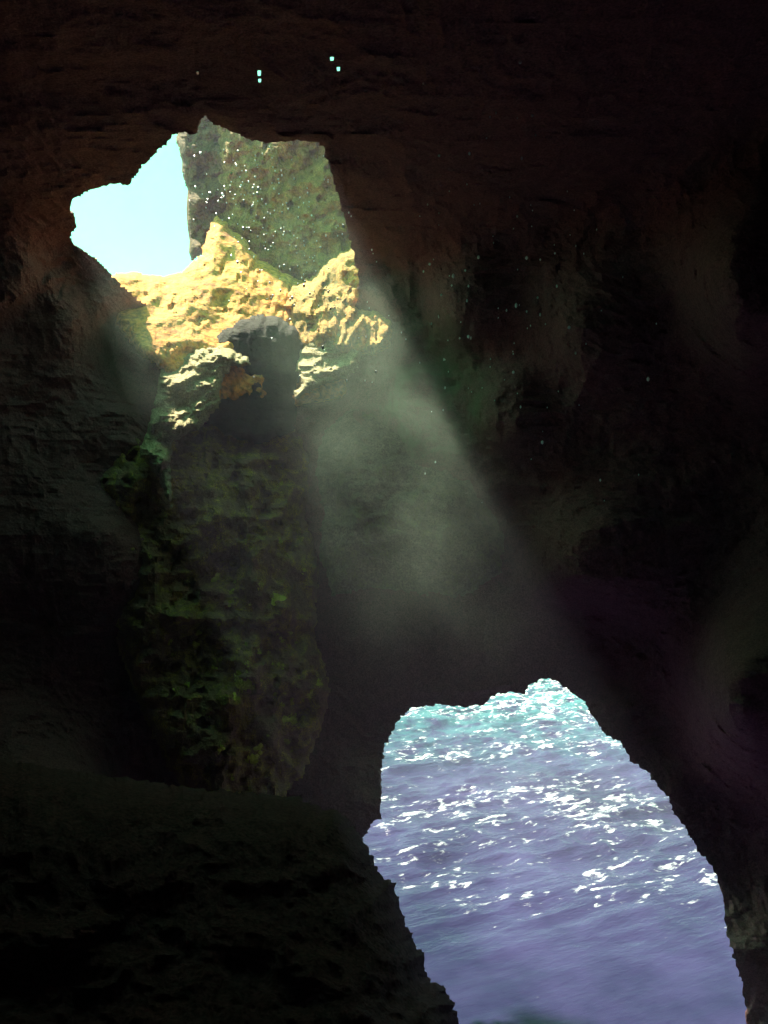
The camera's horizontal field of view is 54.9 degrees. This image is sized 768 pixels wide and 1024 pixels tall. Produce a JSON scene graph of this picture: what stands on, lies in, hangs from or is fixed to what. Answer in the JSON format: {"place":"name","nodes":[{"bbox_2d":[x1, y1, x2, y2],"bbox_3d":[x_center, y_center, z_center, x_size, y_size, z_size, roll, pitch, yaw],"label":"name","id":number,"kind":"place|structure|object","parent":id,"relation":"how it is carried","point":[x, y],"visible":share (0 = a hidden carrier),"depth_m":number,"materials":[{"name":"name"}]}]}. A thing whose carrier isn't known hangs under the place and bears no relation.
{"place":"outdoors","nodes":[
{"label":"outdoors","id":0,"kind":"place"},
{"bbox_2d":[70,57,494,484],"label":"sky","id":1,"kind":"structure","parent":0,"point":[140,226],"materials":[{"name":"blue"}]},
{"bbox_2d":[0,0,767,1023],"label":"cave wall","id":2,"kind":"structure","parent":0,"point":[632,610],"depth_m":12.25,"materials":[{"name":"brown stone"}]},
{"bbox_2d":[100,424,330,796],"bbox_3d":[-3.200,1.704,13.635,4.559,7.421,3.588,0,0,-12],"label":"mossy rock","id":3,"kind":"object","parent":2,"relation":"attached to","point":[221,483],"visible":0.82,"depth_m":13.23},
{"bbox_2d":[140,346,250,507],"bbox_3d":[-3.802,-1.701,13.792,1.746,3.284,2.556,0,0,26],"label":"boulder","id":4,"kind":"object","parent":3,"relation":"on","point":[187,399],"visible":1,"depth_m":13.63,"materials":[{"name":"stone"}]},
{"bbox_2d":[193,641,199,648],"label":"moss clump","id":5,"kind":"object","parent":3,"relation":"attached to","point":[196,644],"visible":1,"depth_m":12.99,"materials":[{"name":"green plant"}]},
{"bbox_2d":[211,572,219,581],"bbox_3d":[-3.050,1.210,13.514,0.211,0.216,0.160,0,0,0],"label":"moss clump","id":6,"kind":"object","parent":3,"relation":"attached to","point":[215,579],"visible":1,"depth_m":13.49,"materials":[{"name":"green plant"}]},
{"bbox_2d":[217,744,225,751],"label":"moss clump","id":7,"kind":"object","parent":3,"relation":"attached to","point":[222,747],"visible":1,"depth_m":11.92,"materials":[{"name":"green plant"}]},
{"bbox_2d":[232,692,240,705],"bbox_3d":[-2.461,3.128,12.255,0.148,0.249,0.248,0,0,16],"label":"moss clump","id":8,"kind":"object","parent":3,"relation":"attached to","point":[235,697],"visible":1,"depth_m":12.28,"materials":[{"name":"green plant"}]},
{"bbox_2d":[233,670,251,692],"bbox_3d":[-2.403,2.906,12.464,0.193,0.429,0.417,0,0,-41],"label":"moss clump","id":9,"kind":"object","parent":3,"relation":"attached to","point":[245,685],"visible":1,"depth_m":12.45,"materials":[{"name":"green plant"}]},
{"bbox_2d":[247,754,259,769],"bbox_3d":[-2.182,4.196,12.463,0.284,0.298,0.158,0,0,-42],"label":"moss clump","id":10,"kind":"object","parent":3,"relation":"attached to","point":[253,761],"visible":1,"depth_m":12.43,"materials":[{"name":"green plant"}]},
{"bbox_2d":[207,314,302,444],"bbox_3d":[-3.036,-2.826,15.305,2.785,2.992,2.241,0,0,0],"label":"boulder","id":11,"kind":"object","parent":3,"relation":"on","point":[254,417],"visible":0.63,"depth_m":14.61,"materials":[{"name":"grey stone"}]},
{"bbox_2d":[253,743,262,754],"bbox_3d":[-2.111,4.033,12.518,0.192,0.193,0.124,0,0,-37],"label":"moss clump","id":12,"kind":"object","parent":3,"relation":"attached to","point":[258,747],"visible":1,"depth_m":12.55,"materials":[{"name":"green plant"}]},
{"bbox_2d":[271,591,285,605],"bbox_3d":[-1.918,1.555,13.326,0.300,0.260,0.246,0,0,0],"label":"moss clump","id":13,"kind":"object","parent":3,"relation":"attached to","point":[279,597],"visible":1,"depth_m":13.33,"materials":[{"name":"green plant"}]},
{"bbox_2d":[282,712,297,729],"bbox_3d":[-1.626,3.706,13.032,0.197,0.362,0.392,0,0,25],"label":"moss clump","id":14,"kind":"object","parent":3,"relation":"attached to","point":[293,719],"visible":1,"depth_m":12.99,"materials":[{"name":"green plant"}]},
{"bbox_2d":[307,689,314,699],"bbox_3d":[-1.367,3.294,13.324,0.229,0.217,0.196,0,0,-31],"label":"moss clump","id":15,"kind":"object","parent":3,"relation":"attached to","point":[309,694],"visible":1,"depth_m":13.31,"materials":[{"name":"green plant"}]},
{"bbox_2d":[88,215,346,405],"bbox_3d":[-3.431,-4.859,16.506,5.678,5.530,5.095,0,0,42],"label":"rock ledge","id":16,"kind":"object","parent":2,"relation":"on","point":[176,320],"visible":0.5,"depth_m":15.77,"materials":[{"name":"beige stone"}]},
{"bbox_2d":[176,116,225,259],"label":"cliff","id":17,"kind":"structure","parent":16,"relation":"on","point":[208,161],"depth_m":19.18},
{"bbox_2d":[216,125,351,281],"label":"cliff","id":18,"kind":"structure","parent":16,"relation":"on","point":[307,165],"depth_m":17.99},
{"bbox_2d":[0,759,458,1023],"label":"rock outcrop","id":19,"kind":"object","parent":2,"relation":"on","point":[126,900],"visible":1,"depth_m":4.48,"materials":[{"name":"black stone"}]},
{"bbox_2d":[293,334,361,398],"bbox_3d":[-1.099,-3.029,14.728,1.592,1.731,1.258,0,0,-21],"label":"boulder","id":20,"kind":"object","parent":2,"relation":"on","point":[331,363],"visible":0.77,"depth_m":14.38,"materials":[{"name":"stone"}]},
{"bbox_2d":[283,246,392,355],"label":"rock spur","id":21,"kind":"structure","parent":2,"relation":"attached to","point":[321,324],"depth_m":15.10,"materials":[{"name":"beige stone"}]},
{"bbox_2d":[315,409,504,597],"bbox_3d":[0.391,-0.236,13.948,3.705,3.684,1.454,0,0,12],"label":"rock bulge","id":22,"kind":"object","parent":2,"relation":"attached to","point":[396,518],"visible":0.94,"depth_m":13.66,"materials":[{"name":"grey stone"}]},
{"bbox_2d":[189,60,656,502],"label":"water droplets","id":23,"kind":"object","parent":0,"point":[516,304],"visible":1,"depth_m":10.61,"materials":[{"name":"white"}]},
{"bbox_2d":[362,678,746,1023],"bbox_3d":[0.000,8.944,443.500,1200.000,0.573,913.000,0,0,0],"label":"sea","id":24,"kind":"structure","parent":0,"point":[539,858],"depth_m":18.33,"materials":[{"name":"liquid"}]}
]}

